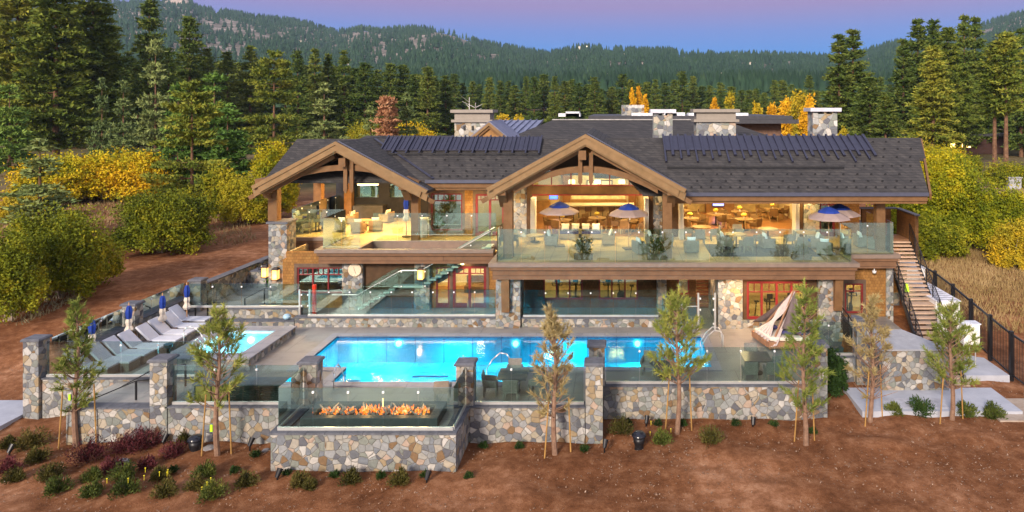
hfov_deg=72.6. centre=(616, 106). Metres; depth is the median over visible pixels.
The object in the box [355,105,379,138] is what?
pale pine
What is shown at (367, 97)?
dark pine
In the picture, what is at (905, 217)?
landing wall
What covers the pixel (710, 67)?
conifer wood
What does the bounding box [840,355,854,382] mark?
stone wall
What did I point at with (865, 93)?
dark pine
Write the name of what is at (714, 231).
deck chair
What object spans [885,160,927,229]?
willow bush
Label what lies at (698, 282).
louvred door
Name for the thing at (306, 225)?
deck chair
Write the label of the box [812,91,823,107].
dark pine
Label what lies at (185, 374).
black handrail
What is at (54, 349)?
glass fence
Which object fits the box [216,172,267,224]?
willow bush
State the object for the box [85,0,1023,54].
sky
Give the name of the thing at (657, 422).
tuft
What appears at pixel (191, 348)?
pool handrail
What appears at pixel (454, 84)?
dark pine
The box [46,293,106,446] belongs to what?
young pine
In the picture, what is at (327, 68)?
dark pine
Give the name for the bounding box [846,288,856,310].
exercise bike
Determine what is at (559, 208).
open umbrella
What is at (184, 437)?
shrub
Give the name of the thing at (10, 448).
garden spotlight
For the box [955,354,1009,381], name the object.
equipment pad
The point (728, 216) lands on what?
dining chair
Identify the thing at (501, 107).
dark pine
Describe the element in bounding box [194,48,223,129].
dark pine
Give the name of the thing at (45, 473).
shrub
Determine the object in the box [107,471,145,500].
shrub
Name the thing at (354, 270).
wall lamp
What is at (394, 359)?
swimming pool
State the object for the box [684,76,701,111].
dark pine
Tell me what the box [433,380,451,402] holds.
deck chair
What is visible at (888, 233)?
glass railing
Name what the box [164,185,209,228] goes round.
willow bush
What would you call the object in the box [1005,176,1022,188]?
utility box
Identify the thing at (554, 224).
dining chair
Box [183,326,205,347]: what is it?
pool handrail
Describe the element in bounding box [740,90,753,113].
dark pine
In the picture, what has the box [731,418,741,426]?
tuft
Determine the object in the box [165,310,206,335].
sun lounger
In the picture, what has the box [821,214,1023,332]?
dry grass
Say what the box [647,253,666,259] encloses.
planter box
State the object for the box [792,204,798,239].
folded door
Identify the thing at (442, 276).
deck stair
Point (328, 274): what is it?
window
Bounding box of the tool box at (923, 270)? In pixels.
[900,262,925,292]
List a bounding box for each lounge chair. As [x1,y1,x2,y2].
[346,210,358,222]
[350,219,366,231]
[369,217,382,230]
[378,209,394,221]
[544,229,557,244]
[602,229,614,243]
[631,237,649,253]
[645,229,658,244]
[659,233,673,246]
[683,237,698,251]
[716,230,729,246]
[758,232,775,247]
[807,232,823,247]
[817,238,832,254]
[853,231,870,246]
[866,237,874,248]
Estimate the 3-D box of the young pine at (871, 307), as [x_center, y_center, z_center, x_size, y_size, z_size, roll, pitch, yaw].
[10.686,10.636,29.152,2.460,5.605,2.242,0,0,0]
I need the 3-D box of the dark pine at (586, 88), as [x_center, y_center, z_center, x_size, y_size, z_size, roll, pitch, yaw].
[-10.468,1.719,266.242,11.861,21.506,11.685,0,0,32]
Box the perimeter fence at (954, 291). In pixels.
[900,251,1023,384]
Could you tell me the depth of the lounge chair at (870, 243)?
39.96 m
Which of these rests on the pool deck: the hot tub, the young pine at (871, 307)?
the hot tub
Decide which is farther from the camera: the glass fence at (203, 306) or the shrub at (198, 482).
the glass fence at (203, 306)
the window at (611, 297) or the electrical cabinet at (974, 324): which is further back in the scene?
the window at (611, 297)
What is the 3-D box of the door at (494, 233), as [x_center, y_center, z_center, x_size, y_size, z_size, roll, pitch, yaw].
[-8.125,6.955,44.260,1.850,2.710,0.120,0,0,0]
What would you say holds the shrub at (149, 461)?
on the ground at (500, 482)
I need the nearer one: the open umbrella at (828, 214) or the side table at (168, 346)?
the side table at (168, 346)
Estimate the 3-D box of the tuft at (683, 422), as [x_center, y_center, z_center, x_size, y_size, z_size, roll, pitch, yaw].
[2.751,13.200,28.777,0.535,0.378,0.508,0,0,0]
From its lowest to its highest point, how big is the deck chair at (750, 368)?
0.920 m
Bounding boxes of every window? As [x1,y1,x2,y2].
[297,267,341,292]
[431,194,461,229]
[532,169,632,185]
[543,280,582,298]
[599,280,637,298]
[677,280,688,293]
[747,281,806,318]
[845,284,862,312]
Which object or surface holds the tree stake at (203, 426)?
on the ground at (500, 482)
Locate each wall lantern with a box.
[261,265,267,277]
[270,267,279,280]
[417,267,424,280]
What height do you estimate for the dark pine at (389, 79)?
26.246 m
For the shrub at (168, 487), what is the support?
on the ground at (500, 482)
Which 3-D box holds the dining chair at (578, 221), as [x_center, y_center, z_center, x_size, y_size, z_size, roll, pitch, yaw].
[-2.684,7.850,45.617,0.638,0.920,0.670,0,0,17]
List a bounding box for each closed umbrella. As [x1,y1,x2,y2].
[88,316,95,359]
[124,302,133,330]
[158,293,166,321]
[183,282,190,315]
[402,200,410,237]
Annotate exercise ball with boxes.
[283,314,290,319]
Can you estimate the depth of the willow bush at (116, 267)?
46.79 m
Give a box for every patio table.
[302,219,322,231]
[496,368,529,390]
[649,360,674,377]
[740,351,772,374]
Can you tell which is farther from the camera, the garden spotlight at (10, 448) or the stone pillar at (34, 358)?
the stone pillar at (34, 358)
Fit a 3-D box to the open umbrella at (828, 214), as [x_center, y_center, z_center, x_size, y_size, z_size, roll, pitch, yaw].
[12.019,6.950,38.900,2.217,2.720,2.217,0,0,11]
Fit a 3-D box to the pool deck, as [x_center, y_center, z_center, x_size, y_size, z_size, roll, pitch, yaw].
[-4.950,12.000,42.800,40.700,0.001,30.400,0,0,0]
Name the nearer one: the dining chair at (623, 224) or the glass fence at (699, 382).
the glass fence at (699, 382)
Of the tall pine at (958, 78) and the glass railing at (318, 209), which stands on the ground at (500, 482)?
the tall pine at (958, 78)
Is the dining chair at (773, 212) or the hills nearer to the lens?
the dining chair at (773, 212)
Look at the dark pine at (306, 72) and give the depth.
251.74 m
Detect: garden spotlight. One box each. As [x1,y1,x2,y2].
[6,444,15,455]
[161,433,168,444]
[247,437,255,450]
[275,468,282,479]
[424,470,431,482]
[603,439,607,452]
[645,415,649,426]
[751,416,755,426]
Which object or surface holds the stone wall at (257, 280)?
on the pool deck
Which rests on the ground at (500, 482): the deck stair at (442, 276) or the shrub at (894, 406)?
the shrub at (894, 406)
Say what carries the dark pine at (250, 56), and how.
on the ground at (500, 482)
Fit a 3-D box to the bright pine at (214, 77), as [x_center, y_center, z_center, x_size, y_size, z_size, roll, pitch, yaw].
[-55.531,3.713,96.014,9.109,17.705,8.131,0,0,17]
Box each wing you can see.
[360,136,454,196]
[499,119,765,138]
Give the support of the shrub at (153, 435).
on the ground at (500, 482)
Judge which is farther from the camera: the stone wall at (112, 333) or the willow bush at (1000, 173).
the willow bush at (1000, 173)
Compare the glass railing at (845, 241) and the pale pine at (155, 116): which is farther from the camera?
the pale pine at (155, 116)
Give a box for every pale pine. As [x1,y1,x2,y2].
[0,137,91,234]
[84,77,117,156]
[102,80,145,159]
[126,38,173,160]
[298,82,349,138]
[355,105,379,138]
[396,91,418,135]
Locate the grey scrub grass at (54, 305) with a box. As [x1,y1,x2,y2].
[0,286,84,324]
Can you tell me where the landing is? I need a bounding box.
[86,381,190,401]
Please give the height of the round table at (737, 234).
0.760 m
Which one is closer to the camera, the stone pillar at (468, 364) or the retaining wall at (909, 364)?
the stone pillar at (468, 364)
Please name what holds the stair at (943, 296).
on the ground at (500, 482)
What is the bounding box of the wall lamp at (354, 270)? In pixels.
[347,264,361,276]
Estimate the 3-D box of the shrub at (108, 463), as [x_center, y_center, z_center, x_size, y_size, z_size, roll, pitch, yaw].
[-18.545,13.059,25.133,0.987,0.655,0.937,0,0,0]
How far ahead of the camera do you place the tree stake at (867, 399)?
28.78 m
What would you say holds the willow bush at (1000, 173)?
on the clearing
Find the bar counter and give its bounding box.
[563,203,633,219]
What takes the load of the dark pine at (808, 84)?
on the ground at (500, 482)
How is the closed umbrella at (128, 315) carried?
on the pool deck
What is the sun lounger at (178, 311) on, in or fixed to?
on the pool deck
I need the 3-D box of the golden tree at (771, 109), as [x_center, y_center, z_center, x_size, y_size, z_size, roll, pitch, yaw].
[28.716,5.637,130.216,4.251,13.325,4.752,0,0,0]
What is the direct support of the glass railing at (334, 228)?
on the clubhouse
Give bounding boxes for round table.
[553,218,571,222]
[588,216,605,223]
[621,218,638,231]
[684,217,698,229]
[692,225,710,238]
[707,213,723,224]
[726,232,746,247]
[731,210,747,221]
[735,217,752,230]
[758,227,777,235]
[764,207,780,218]
[796,230,815,236]
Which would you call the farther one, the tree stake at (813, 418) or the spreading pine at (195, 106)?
the spreading pine at (195, 106)
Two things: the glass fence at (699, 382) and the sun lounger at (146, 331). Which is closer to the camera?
the glass fence at (699, 382)
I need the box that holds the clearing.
[978,177,1023,196]
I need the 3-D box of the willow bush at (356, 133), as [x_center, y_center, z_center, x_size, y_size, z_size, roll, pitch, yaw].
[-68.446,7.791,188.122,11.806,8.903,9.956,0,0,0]
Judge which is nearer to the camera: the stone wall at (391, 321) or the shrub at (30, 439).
the shrub at (30, 439)
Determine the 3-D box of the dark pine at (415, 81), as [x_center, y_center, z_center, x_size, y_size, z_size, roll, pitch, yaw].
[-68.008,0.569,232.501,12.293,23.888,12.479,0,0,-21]
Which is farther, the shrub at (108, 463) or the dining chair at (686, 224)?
the dining chair at (686, 224)
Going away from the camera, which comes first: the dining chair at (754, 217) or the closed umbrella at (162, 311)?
the closed umbrella at (162, 311)
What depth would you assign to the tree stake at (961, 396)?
29.36 m
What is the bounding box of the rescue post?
[312,284,316,313]
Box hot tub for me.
[170,326,296,366]
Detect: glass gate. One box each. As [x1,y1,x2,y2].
[299,289,310,314]
[679,293,715,329]
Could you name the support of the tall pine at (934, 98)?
on the ground at (500, 482)
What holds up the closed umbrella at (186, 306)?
on the pool deck
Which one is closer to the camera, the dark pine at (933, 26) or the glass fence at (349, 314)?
the glass fence at (349, 314)
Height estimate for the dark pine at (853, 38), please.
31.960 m
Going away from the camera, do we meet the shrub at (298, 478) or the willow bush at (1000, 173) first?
the shrub at (298, 478)
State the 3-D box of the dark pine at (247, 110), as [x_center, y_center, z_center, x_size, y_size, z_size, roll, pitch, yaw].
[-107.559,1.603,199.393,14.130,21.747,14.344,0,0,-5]
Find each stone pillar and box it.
[20,334,52,418]
[119,300,144,337]
[147,354,179,442]
[187,277,208,310]
[297,356,324,407]
[454,357,477,441]
[584,357,604,443]
[587,339,605,392]
[807,339,829,418]
[851,315,875,384]
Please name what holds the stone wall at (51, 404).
on the ground at (500, 482)
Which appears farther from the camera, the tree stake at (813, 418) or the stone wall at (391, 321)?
the stone wall at (391, 321)
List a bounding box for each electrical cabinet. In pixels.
[937,312,946,331]
[959,320,980,364]
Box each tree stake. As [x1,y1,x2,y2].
[58,386,63,448]
[93,384,96,441]
[201,394,206,455]
[228,392,231,453]
[544,402,548,458]
[568,398,570,451]
[665,379,669,428]
[689,377,691,430]
[794,380,798,441]
[812,380,814,440]
[864,371,869,426]
[880,364,882,416]
[939,378,943,423]
[960,371,963,418]
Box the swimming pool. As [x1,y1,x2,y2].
[286,333,722,385]
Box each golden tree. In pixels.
[496,113,509,119]
[513,114,523,119]
[629,87,636,104]
[636,86,642,104]
[640,94,649,112]
[710,97,719,108]
[724,91,734,108]
[752,101,762,113]
[766,101,777,114]
[776,95,793,135]
[784,89,807,135]
[797,93,815,135]
[837,125,848,135]
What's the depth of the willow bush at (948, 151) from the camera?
122.89 m
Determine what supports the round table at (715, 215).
on the clubhouse
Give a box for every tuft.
[168,464,180,472]
[229,465,241,474]
[249,449,261,458]
[281,468,291,476]
[328,468,339,478]
[375,470,386,480]
[418,468,425,478]
[463,471,474,479]
[477,440,488,448]
[514,441,524,449]
[579,444,589,452]
[651,417,662,425]
[680,418,687,425]
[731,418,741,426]
[767,419,779,427]
[808,427,817,433]
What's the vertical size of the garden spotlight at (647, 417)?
0.562 m
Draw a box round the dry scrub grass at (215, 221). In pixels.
[0,198,255,244]
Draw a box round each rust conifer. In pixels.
[369,94,397,135]
[385,96,402,135]
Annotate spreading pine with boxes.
[139,79,235,203]
[238,49,307,157]
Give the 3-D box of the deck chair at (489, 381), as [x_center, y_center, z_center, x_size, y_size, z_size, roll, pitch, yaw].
[-5.288,11.540,28.696,0.637,0.920,0.670,0,0,-6]
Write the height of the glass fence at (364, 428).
1.565 m
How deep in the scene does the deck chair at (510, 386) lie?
27.84 m
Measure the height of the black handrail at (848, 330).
2.769 m
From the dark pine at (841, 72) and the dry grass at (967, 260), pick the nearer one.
the dry grass at (967, 260)
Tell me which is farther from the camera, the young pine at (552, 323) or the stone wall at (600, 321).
the stone wall at (600, 321)
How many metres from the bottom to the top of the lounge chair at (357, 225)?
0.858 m
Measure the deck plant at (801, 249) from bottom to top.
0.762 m
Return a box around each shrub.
[0,434,18,450]
[0,453,24,475]
[0,464,27,484]
[13,425,54,451]
[21,444,53,465]
[33,461,66,482]
[41,474,75,498]
[60,431,112,466]
[75,479,106,498]
[76,464,102,482]
[99,455,125,474]
[102,428,138,455]
[103,458,138,482]
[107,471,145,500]
[125,424,166,454]
[136,453,157,470]
[140,428,161,445]
[147,475,179,499]
[148,464,173,483]
[157,437,188,459]
[174,429,190,444]
[181,472,205,491]
[189,459,216,478]
[195,477,230,503]
[231,468,261,490]
[287,469,313,490]
[301,477,318,490]
[336,465,362,486]
[386,465,410,487]
[607,415,635,435]
[650,427,674,445]
[696,424,724,447]
[883,400,903,416]
[905,394,935,417]
[955,399,979,418]
[981,399,1008,419]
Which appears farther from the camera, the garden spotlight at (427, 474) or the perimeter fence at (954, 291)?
the perimeter fence at (954, 291)
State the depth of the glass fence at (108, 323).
33.77 m
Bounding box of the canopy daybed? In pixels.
[751,290,812,349]
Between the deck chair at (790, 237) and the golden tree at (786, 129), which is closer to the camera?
the deck chair at (790, 237)
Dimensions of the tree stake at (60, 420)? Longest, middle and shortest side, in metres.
2.550 x 0.058 x 0.057 m
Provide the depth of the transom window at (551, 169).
43.94 m
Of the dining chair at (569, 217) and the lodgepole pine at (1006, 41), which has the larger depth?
the lodgepole pine at (1006, 41)
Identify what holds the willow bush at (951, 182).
on the ground at (500, 482)
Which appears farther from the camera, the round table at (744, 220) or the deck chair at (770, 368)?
the round table at (744, 220)
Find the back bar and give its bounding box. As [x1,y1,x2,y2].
[570,175,625,202]
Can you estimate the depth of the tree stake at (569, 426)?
26.45 m
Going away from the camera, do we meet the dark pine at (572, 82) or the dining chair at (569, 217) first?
the dining chair at (569, 217)
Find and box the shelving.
[537,200,550,212]
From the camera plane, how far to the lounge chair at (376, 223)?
45.79 m
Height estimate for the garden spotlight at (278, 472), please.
0.562 m
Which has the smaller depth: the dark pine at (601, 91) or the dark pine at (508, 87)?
the dark pine at (601, 91)
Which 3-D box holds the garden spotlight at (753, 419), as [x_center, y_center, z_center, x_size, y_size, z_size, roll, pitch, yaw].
[5.707,13.149,28.560,0.228,0.562,0.319,0,0,0]
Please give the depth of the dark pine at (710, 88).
277.01 m
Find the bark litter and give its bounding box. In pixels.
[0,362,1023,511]
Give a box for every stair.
[332,227,494,310]
[811,320,852,352]
[893,223,963,378]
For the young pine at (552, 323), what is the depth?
26.31 m
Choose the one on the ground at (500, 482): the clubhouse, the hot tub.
the clubhouse
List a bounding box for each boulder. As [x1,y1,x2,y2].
[203,444,213,450]
[262,448,269,452]
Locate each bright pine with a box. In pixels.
[0,83,46,175]
[149,81,207,193]
[181,71,254,174]
[194,108,257,183]
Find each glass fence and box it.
[46,341,195,376]
[52,309,121,351]
[142,283,183,314]
[172,365,298,404]
[191,284,298,307]
[277,367,303,427]
[277,391,452,430]
[308,289,495,315]
[452,368,465,429]
[475,365,583,404]
[523,292,657,316]
[606,350,808,383]
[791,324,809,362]
[828,325,852,354]
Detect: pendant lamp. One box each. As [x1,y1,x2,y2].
[594,179,600,183]
[618,179,624,183]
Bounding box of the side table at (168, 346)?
[163,342,172,353]
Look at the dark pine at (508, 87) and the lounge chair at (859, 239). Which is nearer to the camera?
the lounge chair at (859, 239)
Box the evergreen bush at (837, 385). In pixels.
[827,347,849,397]
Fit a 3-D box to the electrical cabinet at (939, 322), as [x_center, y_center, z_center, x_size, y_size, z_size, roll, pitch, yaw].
[17.025,11.650,35.650,0.630,2.100,0.580,0,0,0]
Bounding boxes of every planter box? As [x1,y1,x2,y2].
[574,253,592,259]
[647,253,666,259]
[790,253,811,259]
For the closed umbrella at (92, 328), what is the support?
on the pool deck
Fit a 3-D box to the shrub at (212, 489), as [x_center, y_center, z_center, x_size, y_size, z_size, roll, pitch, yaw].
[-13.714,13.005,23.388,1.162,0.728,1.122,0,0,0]
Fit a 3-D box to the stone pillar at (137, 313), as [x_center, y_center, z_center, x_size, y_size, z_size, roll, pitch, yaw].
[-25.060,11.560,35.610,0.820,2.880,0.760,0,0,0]
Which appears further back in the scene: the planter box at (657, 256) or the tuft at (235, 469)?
the planter box at (657, 256)
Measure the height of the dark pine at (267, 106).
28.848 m
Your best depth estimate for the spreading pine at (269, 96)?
148.78 m
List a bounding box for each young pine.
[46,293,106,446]
[183,302,249,456]
[526,301,576,455]
[646,285,711,434]
[774,277,835,445]
[841,292,900,422]
[920,295,983,420]
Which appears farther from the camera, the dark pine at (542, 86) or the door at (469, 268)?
the dark pine at (542, 86)
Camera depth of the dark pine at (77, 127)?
196.88 m
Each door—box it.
[453,266,485,307]
[476,194,502,235]
[531,196,536,239]
[644,196,648,239]
[678,204,683,239]
[696,280,708,306]
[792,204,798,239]
[820,204,834,235]
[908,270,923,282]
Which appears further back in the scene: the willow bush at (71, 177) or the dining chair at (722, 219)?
the willow bush at (71, 177)
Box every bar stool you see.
[585,207,590,215]
[597,207,602,215]
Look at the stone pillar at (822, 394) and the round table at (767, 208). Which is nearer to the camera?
the stone pillar at (822, 394)
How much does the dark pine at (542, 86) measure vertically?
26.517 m
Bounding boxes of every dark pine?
[47,48,97,147]
[96,57,133,144]
[111,71,146,147]
[119,0,173,149]
[122,50,141,84]
[153,47,180,158]
[165,15,215,138]
[169,60,183,77]
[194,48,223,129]
[205,60,226,100]
[210,51,247,130]
[222,61,243,101]
[229,75,268,147]
[234,45,271,147]
[252,62,278,133]
[268,64,296,134]
[282,50,313,142]
[293,65,313,129]
[301,48,331,138]
[308,70,335,134]
[320,52,342,136]
[329,50,355,136]
[329,66,352,124]
[342,68,367,116]
[343,62,380,137]
[369,69,388,117]
[372,62,405,127]
[394,64,418,126]
[405,74,429,126]
[411,66,448,135]
[417,75,451,132]
[430,75,458,135]
[446,73,465,133]
[455,83,470,109]
[465,80,481,109]
[471,84,484,109]
[482,77,497,113]
[490,80,509,119]
[499,81,517,116]
[505,85,526,119]
[520,76,533,118]
[525,76,543,124]
[531,73,553,123]
[543,76,564,121]
[555,80,575,118]
[562,79,583,114]
[567,83,586,118]
[577,84,598,118]
[581,77,607,118]
[597,89,607,111]
[601,86,620,113]
[609,74,629,112]
[619,79,637,113]
[628,83,642,104]
[641,82,656,107]
[648,79,662,108]
[656,83,673,108]
[667,79,680,110]
[670,71,694,113]
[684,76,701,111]
[694,85,708,108]
[701,85,714,108]
[708,82,726,108]
[722,86,741,112]
[736,90,746,111]
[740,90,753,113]
[747,88,760,113]
[759,92,770,114]
[766,80,780,114]
[773,80,793,127]
[787,84,794,110]
[789,88,805,124]
[803,75,814,106]
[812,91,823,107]
[815,33,862,135]
[833,28,877,134]
[845,76,894,137]
[863,94,907,137]
[875,76,892,126]
[884,85,893,106]
[886,37,919,136]
[893,17,935,144]
[923,18,950,130]
[949,13,986,153]
[966,15,999,142]
[977,73,1014,141]
[998,27,1023,156]
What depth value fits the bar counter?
50.20 m
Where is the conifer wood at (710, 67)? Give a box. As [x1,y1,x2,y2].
[8,0,1023,108]
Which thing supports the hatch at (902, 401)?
on the concrete slab at (979, 398)
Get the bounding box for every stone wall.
[40,374,201,417]
[65,402,149,444]
[67,326,125,364]
[143,296,191,322]
[166,404,278,443]
[207,256,267,304]
[210,306,303,320]
[220,318,294,325]
[249,268,267,287]
[293,315,495,326]
[469,401,585,443]
[521,315,659,326]
[603,381,810,420]
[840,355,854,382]
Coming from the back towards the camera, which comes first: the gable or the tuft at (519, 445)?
the gable
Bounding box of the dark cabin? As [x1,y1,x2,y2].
[889,132,1009,153]
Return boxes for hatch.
[883,398,914,407]
[917,398,948,407]
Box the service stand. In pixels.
[421,217,430,236]
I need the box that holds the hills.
[13,5,1022,110]
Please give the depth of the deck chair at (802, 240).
38.92 m
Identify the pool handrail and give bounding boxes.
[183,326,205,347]
[190,338,204,360]
[333,364,343,388]
[486,352,509,374]
[700,326,723,358]
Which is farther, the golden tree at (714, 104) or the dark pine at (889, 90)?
the dark pine at (889, 90)
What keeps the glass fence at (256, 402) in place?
on the stone wall at (259, 423)
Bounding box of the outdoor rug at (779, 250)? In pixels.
[705,244,820,256]
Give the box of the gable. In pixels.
[470,120,519,136]
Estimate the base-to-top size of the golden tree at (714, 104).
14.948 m
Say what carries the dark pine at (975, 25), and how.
on the ground at (500, 482)
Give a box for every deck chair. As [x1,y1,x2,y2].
[302,218,313,233]
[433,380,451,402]
[481,370,497,396]
[502,380,519,400]
[506,358,522,381]
[514,234,518,247]
[528,368,546,395]
[640,350,656,376]
[684,227,692,238]
[693,229,704,244]
[710,225,720,240]
[721,236,733,252]
[732,224,743,240]
[739,236,753,252]
[741,362,758,380]
[744,343,759,366]
[753,230,765,247]
[763,362,780,380]
[772,350,788,374]
[783,230,796,247]
[794,237,807,251]
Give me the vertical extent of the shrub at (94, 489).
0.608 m
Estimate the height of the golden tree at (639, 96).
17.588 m
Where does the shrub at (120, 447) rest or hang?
on the ground at (500, 482)
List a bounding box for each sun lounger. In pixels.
[64,349,118,373]
[88,342,140,371]
[101,335,154,363]
[117,329,168,355]
[135,322,184,348]
[147,316,195,342]
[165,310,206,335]
[166,304,212,326]
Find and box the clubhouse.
[248,108,931,345]
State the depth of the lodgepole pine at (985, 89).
127.61 m
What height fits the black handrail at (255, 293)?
1.020 m
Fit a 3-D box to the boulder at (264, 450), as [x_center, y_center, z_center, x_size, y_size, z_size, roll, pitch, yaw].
[-13.611,13.325,26.672,0.262,0.110,0.282,0,0,0]
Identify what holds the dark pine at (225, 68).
on the ground at (500, 482)
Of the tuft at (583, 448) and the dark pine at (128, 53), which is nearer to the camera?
the tuft at (583, 448)
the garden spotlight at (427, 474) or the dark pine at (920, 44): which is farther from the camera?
the dark pine at (920, 44)
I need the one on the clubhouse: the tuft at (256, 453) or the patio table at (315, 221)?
the patio table at (315, 221)
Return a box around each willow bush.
[0,149,105,199]
[0,191,51,219]
[0,214,52,323]
[6,200,119,299]
[75,145,181,201]
[90,229,128,280]
[103,186,221,255]
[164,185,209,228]
[199,163,240,218]
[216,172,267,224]
[247,139,298,217]
[285,146,301,195]
[346,119,381,138]
[393,121,437,135]
[866,144,995,250]
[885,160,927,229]
[894,210,973,262]
[897,132,943,163]
[928,142,972,159]
[950,152,983,175]
[967,178,1023,252]
[979,157,1023,187]
[982,217,1023,270]
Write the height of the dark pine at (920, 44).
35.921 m
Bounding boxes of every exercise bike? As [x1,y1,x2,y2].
[552,280,562,296]
[571,280,580,296]
[603,280,610,296]
[617,280,633,296]
[749,300,758,315]
[763,294,774,311]
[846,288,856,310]
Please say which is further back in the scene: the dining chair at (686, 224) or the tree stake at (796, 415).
the dining chair at (686, 224)
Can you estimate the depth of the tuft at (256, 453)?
26.14 m
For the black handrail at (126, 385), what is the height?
1.970 m
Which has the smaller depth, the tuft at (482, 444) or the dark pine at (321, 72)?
the tuft at (482, 444)
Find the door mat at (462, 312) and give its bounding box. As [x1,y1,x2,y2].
[450,311,477,313]
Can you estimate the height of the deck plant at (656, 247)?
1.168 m
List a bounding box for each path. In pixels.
[0,400,22,429]
[949,373,1023,421]
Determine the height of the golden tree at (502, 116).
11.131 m
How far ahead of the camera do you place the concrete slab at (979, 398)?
30.90 m
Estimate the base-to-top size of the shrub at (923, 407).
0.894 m
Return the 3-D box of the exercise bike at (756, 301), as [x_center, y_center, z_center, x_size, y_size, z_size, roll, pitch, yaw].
[7.572,11.225,39.000,1.056,1.470,0.658,0,0,0]
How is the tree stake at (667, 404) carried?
on the ground at (500, 482)
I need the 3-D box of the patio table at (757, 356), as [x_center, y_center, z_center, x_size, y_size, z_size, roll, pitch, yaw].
[6.300,11.630,31.000,1.240,0.740,1.240,0,0,0]
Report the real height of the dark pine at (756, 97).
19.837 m
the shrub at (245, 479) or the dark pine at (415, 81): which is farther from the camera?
the dark pine at (415, 81)
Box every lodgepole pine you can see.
[971,42,1018,166]
[983,30,1023,165]
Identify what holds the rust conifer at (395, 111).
on the ground at (500, 482)
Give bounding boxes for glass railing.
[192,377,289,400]
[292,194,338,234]
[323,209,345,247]
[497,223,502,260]
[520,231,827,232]
[840,223,850,260]
[866,211,892,252]
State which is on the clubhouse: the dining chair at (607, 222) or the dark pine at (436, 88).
the dining chair at (607, 222)
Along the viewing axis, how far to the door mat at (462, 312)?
39.98 m
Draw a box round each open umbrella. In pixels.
[540,200,578,246]
[609,202,647,249]
[808,205,849,254]
[830,204,860,249]
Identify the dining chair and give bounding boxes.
[543,216,550,230]
[551,220,561,233]
[563,215,572,225]
[570,218,581,225]
[580,217,592,225]
[582,213,593,222]
[600,217,612,231]
[610,217,621,231]
[620,220,631,233]
[631,218,638,229]
[638,221,643,230]
[684,218,690,226]
[691,213,700,225]
[697,217,708,229]
[716,209,726,223]
[717,214,728,227]
[726,214,737,227]
[729,218,741,231]
[736,212,745,217]
[746,214,757,228]
[748,209,757,217]
[749,218,761,231]
[755,204,766,217]
[769,209,778,220]
[778,205,788,218]
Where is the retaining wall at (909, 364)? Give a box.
[874,329,948,389]
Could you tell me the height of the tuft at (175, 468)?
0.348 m
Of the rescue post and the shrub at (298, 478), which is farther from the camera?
the rescue post
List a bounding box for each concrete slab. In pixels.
[843,388,1022,417]
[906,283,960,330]
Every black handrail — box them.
[96,379,149,399]
[123,364,186,385]
[195,302,222,315]
[244,288,267,304]
[841,307,852,338]
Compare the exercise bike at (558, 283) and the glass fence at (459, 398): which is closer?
the glass fence at (459, 398)
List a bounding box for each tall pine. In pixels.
[0,0,52,143]
[8,0,114,156]
[49,0,139,150]
[897,45,966,150]
[917,27,985,145]
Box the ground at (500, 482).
[0,110,1023,511]
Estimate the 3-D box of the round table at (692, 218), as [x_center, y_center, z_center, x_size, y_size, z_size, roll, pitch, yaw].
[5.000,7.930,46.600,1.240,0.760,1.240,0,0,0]
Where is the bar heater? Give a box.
[356,183,378,184]
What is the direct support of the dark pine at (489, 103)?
on the ground at (500, 482)
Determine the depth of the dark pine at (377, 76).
251.86 m
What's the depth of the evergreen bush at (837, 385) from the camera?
31.48 m
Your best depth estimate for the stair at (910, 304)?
38.42 m
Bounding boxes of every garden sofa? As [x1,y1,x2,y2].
[558,223,581,238]
[578,223,602,238]
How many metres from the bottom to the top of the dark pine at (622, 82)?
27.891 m
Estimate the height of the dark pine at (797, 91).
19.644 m
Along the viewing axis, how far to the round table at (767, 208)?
50.97 m
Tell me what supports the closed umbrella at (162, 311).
on the pool deck
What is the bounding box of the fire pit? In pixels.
[268,401,469,471]
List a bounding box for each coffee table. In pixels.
[361,218,371,225]
[526,233,543,242]
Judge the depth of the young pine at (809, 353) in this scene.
27.04 m
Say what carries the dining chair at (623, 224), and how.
on the clubhouse
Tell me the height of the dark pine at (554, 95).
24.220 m
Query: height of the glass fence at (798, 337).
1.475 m
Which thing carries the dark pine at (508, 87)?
on the ground at (500, 482)
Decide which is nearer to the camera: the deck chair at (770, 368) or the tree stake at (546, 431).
the tree stake at (546, 431)
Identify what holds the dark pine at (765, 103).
on the ground at (500, 482)
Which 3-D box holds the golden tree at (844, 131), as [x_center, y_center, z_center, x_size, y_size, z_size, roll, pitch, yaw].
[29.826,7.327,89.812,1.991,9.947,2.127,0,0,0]
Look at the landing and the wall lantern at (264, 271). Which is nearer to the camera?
the landing
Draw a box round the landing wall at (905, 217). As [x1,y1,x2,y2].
[859,207,919,256]
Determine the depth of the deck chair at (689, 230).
43.04 m
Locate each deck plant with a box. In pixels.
[575,236,592,253]
[648,235,664,254]
[792,243,809,254]
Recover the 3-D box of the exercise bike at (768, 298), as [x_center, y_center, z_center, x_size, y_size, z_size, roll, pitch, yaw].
[8.600,11.225,38.972,0.658,1.470,1.056,0,0,0]
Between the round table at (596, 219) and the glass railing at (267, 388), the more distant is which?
the round table at (596, 219)
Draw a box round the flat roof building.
[558,105,798,135]
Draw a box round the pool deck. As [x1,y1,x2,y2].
[93,269,900,405]

